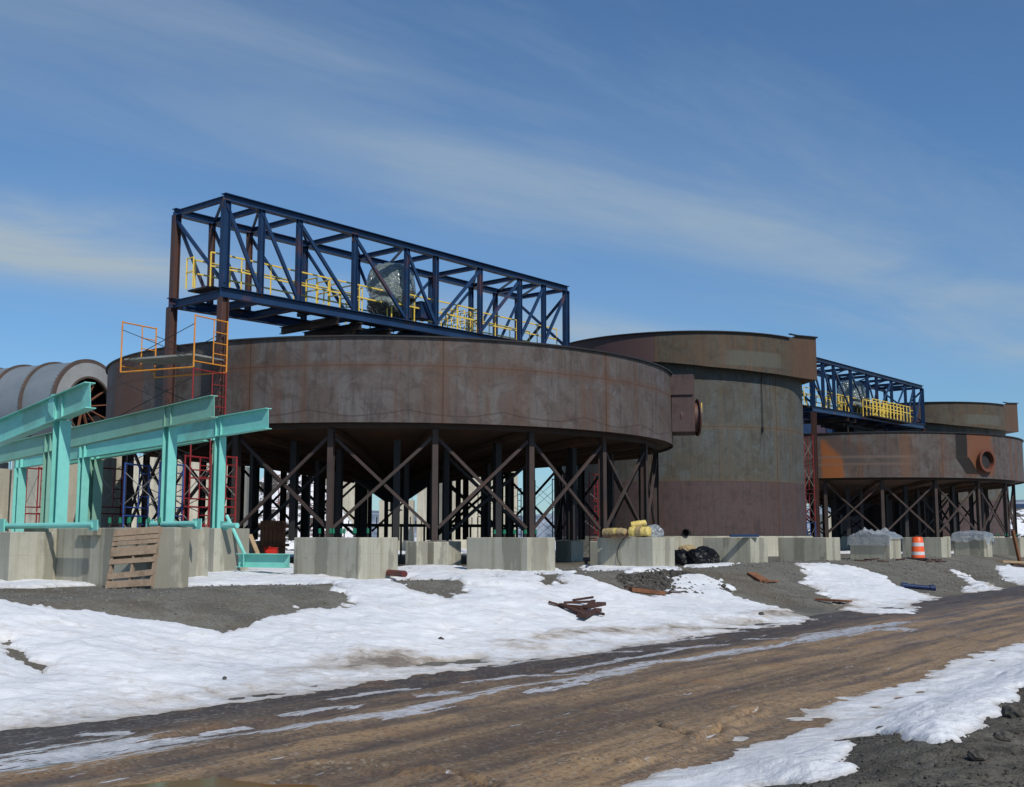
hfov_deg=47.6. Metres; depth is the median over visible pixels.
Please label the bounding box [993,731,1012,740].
boulder
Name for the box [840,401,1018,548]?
steel silo
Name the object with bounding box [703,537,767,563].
concrete block
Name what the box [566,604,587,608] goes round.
wooden board
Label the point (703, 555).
garbage bag
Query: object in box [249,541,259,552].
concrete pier
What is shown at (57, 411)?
steel gantry
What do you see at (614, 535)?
wooden board
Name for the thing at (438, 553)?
concrete pier
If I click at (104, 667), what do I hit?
snow
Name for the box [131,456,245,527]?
concrete wall
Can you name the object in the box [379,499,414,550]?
concrete wall
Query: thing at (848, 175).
sky
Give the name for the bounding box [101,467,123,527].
scaffold tower
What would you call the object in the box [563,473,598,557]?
scaffold tower
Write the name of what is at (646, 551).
concrete block
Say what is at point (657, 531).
plastic sheet
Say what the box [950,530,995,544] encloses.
plastic sheet
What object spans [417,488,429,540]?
concrete wall
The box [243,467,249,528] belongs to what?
concrete wall
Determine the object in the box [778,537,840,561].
concrete block
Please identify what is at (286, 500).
scaffold tower
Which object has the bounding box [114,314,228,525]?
scaffold tower
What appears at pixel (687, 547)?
paper sack
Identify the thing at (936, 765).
gravel
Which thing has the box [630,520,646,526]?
wrapped bundle
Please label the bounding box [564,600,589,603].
wooden board
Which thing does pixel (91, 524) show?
steel brace
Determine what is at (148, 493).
scaffold tower
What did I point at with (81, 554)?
concrete foundation
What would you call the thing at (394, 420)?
thickener tank
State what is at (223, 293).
truss bridge
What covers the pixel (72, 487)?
drum pier
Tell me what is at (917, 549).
traffic drum
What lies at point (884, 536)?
plastic sheet
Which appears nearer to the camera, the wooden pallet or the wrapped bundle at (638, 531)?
the wooden pallet
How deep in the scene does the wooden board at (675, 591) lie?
29.75 m
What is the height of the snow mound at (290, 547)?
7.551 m
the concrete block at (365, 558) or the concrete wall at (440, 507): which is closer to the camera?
the concrete block at (365, 558)
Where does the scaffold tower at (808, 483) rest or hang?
on the ground
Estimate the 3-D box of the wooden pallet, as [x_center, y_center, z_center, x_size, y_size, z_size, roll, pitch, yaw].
[-7.495,3.261,23.030,1.116,1.264,0.450,-2,-7,17]
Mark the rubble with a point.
(660, 582)
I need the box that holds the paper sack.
[678,545,695,550]
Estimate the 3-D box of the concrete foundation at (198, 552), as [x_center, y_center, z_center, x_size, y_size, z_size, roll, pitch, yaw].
[-8.703,4.096,28.343,3.200,1.640,0.800,-6,-9,39]
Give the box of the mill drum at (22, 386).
[0,359,107,438]
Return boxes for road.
[0,586,1023,786]
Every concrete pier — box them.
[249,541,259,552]
[405,541,427,565]
[428,542,448,564]
[441,541,460,564]
[556,541,582,561]
[590,541,597,564]
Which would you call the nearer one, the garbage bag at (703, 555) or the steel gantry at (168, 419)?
the steel gantry at (168, 419)
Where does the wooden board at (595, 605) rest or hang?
on the wooden board at (575, 610)
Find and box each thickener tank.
[105,335,701,541]
[804,431,1023,538]
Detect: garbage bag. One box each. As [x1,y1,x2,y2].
[675,549,688,563]
[686,546,719,563]
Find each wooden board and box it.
[559,603,586,613]
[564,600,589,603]
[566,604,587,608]
[572,596,593,600]
[574,602,605,609]
[577,600,595,615]
[578,608,601,617]
[601,535,627,536]
[629,587,665,594]
[667,591,682,592]
[747,572,768,582]
[815,598,851,601]
[997,560,1023,563]
[1010,563,1023,566]
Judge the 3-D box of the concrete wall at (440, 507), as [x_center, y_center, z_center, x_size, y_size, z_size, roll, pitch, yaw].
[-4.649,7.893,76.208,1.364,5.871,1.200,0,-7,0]
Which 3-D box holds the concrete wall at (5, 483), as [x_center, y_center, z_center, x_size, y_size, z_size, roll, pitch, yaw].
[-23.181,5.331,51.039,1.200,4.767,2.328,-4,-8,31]
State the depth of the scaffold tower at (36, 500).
46.01 m
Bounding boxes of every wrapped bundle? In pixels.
[602,528,627,537]
[628,526,651,536]
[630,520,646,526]
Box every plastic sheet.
[645,524,663,536]
[847,527,903,545]
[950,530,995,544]
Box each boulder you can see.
[967,749,987,759]
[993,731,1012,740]
[1001,702,1023,717]
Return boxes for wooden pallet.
[105,526,162,588]
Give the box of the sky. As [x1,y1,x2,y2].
[0,0,1023,514]
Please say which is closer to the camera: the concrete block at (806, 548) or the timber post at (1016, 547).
the concrete block at (806, 548)
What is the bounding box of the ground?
[0,553,1023,786]
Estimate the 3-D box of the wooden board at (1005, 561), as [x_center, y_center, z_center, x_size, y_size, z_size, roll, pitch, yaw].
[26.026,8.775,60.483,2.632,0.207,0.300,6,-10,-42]
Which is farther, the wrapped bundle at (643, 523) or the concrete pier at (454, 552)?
the concrete pier at (454, 552)
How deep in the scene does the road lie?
12.26 m
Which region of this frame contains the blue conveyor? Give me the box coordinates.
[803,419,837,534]
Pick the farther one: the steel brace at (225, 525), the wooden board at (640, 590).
the steel brace at (225, 525)
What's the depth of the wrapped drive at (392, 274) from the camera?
46.55 m
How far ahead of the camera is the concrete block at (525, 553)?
32.60 m
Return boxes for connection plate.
[0,519,5,531]
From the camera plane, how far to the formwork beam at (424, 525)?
61.46 m
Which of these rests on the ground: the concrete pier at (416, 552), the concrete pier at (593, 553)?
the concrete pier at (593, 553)
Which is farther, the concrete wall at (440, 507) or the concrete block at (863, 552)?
the concrete wall at (440, 507)
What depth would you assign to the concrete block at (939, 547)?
56.83 m
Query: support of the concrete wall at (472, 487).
on the snow
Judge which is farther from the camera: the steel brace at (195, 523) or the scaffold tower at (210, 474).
the scaffold tower at (210, 474)
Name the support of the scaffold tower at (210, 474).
on the ground
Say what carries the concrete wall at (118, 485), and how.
on the snow
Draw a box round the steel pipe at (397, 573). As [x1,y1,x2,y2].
[386,569,407,576]
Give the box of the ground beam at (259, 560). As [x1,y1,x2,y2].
[236,553,291,567]
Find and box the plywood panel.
[258,521,288,553]
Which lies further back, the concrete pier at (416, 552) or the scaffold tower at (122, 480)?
the scaffold tower at (122, 480)
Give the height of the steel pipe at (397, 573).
0.162 m
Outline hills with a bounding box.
[372,500,1023,536]
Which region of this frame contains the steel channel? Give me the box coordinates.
[730,534,758,536]
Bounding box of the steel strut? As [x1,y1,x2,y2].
[225,515,245,552]
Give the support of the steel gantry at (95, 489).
on the ground
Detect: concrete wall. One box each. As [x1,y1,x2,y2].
[0,462,11,531]
[113,456,121,527]
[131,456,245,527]
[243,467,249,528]
[325,479,367,523]
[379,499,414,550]
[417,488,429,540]
[430,483,451,540]
[452,471,517,548]
[820,514,831,536]
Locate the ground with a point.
(152, 609)
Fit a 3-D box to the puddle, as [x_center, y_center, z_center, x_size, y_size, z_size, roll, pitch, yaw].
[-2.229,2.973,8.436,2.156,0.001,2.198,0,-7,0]
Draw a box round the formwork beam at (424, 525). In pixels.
[342,517,517,555]
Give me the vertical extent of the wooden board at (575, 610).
0.219 m
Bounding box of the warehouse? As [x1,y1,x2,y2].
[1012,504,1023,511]
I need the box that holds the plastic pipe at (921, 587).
[900,582,935,590]
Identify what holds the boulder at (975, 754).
on the ground
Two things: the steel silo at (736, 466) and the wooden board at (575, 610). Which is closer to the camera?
the wooden board at (575, 610)
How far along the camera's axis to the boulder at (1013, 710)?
10.21 m
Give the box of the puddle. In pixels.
[121,777,316,786]
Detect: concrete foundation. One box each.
[0,532,53,580]
[24,517,189,587]
[133,527,208,576]
[208,528,249,571]
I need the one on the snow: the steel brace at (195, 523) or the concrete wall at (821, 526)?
the concrete wall at (821, 526)
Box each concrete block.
[293,528,397,579]
[467,529,554,570]
[597,537,674,565]
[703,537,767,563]
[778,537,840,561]
[850,539,900,559]
[902,537,950,557]
[953,539,992,556]
[992,534,1023,556]
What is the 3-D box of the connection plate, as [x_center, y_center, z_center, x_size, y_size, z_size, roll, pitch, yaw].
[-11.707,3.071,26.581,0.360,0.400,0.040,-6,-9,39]
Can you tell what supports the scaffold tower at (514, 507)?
on the ground
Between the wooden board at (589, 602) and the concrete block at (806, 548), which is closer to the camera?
the wooden board at (589, 602)
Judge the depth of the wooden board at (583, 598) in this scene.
25.25 m
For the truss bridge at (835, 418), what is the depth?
81.10 m
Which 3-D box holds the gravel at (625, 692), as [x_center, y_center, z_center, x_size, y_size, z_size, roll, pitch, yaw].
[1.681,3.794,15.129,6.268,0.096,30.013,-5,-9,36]
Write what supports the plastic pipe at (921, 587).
on the ground
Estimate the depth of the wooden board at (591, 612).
23.76 m
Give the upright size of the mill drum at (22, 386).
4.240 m
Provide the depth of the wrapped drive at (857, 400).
82.20 m
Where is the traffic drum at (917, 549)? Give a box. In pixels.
[909,535,927,559]
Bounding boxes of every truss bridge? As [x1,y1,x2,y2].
[158,192,569,516]
[802,357,925,536]
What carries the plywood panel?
on the ground
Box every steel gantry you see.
[0,382,95,522]
[0,395,217,522]
[11,408,271,531]
[70,438,214,527]
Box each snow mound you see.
[255,470,353,550]
[1010,509,1023,536]
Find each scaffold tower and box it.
[24,467,42,522]
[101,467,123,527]
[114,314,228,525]
[122,461,183,527]
[182,454,237,527]
[272,475,312,535]
[477,488,521,536]
[535,479,555,540]
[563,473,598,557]
[804,435,815,536]
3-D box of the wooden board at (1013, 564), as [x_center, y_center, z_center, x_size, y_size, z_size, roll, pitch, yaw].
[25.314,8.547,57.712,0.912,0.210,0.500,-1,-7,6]
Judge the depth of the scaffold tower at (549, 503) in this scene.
67.97 m
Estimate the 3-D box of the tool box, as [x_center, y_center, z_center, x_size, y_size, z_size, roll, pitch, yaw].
[-8.629,5.662,41.620,0.480,0.355,0.440,0,-7,0]
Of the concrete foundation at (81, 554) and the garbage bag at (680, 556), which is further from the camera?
the garbage bag at (680, 556)
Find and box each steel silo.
[556,330,817,555]
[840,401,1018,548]
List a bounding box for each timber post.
[249,534,259,552]
[1011,530,1021,560]
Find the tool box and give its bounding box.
[263,547,278,553]
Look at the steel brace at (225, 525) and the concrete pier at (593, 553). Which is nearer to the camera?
the steel brace at (225, 525)
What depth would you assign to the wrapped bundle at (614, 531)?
37.75 m
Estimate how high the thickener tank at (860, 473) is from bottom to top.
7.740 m
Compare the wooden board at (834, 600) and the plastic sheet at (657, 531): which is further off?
the plastic sheet at (657, 531)
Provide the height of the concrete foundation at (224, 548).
1.640 m
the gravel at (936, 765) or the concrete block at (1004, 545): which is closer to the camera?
the gravel at (936, 765)
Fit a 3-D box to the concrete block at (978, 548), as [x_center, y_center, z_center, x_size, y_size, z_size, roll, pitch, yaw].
[24.669,8.404,62.150,1.600,1.400,1.300,-6,-9,39]
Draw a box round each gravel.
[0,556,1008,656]
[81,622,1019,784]
[764,691,1023,786]
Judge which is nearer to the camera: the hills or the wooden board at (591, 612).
the wooden board at (591, 612)
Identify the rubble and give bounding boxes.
[615,568,731,594]
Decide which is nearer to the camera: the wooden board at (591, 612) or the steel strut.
the wooden board at (591, 612)
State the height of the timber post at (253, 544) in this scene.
0.750 m
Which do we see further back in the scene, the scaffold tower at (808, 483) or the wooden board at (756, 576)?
the scaffold tower at (808, 483)
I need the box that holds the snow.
[0,537,1023,786]
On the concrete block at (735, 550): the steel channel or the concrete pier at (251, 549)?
the steel channel
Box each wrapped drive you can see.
[366,262,432,321]
[837,380,874,413]
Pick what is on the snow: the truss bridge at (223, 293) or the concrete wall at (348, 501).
the concrete wall at (348, 501)
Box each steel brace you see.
[5,520,97,530]
[146,519,201,528]
[220,521,239,529]
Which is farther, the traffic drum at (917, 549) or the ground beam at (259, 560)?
the traffic drum at (917, 549)
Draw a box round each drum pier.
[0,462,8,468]
[9,458,116,531]
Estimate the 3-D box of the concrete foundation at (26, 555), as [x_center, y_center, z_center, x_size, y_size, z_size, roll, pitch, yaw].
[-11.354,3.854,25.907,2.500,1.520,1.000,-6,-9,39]
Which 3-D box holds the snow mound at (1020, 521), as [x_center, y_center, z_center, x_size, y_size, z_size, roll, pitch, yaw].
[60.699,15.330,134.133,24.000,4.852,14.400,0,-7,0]

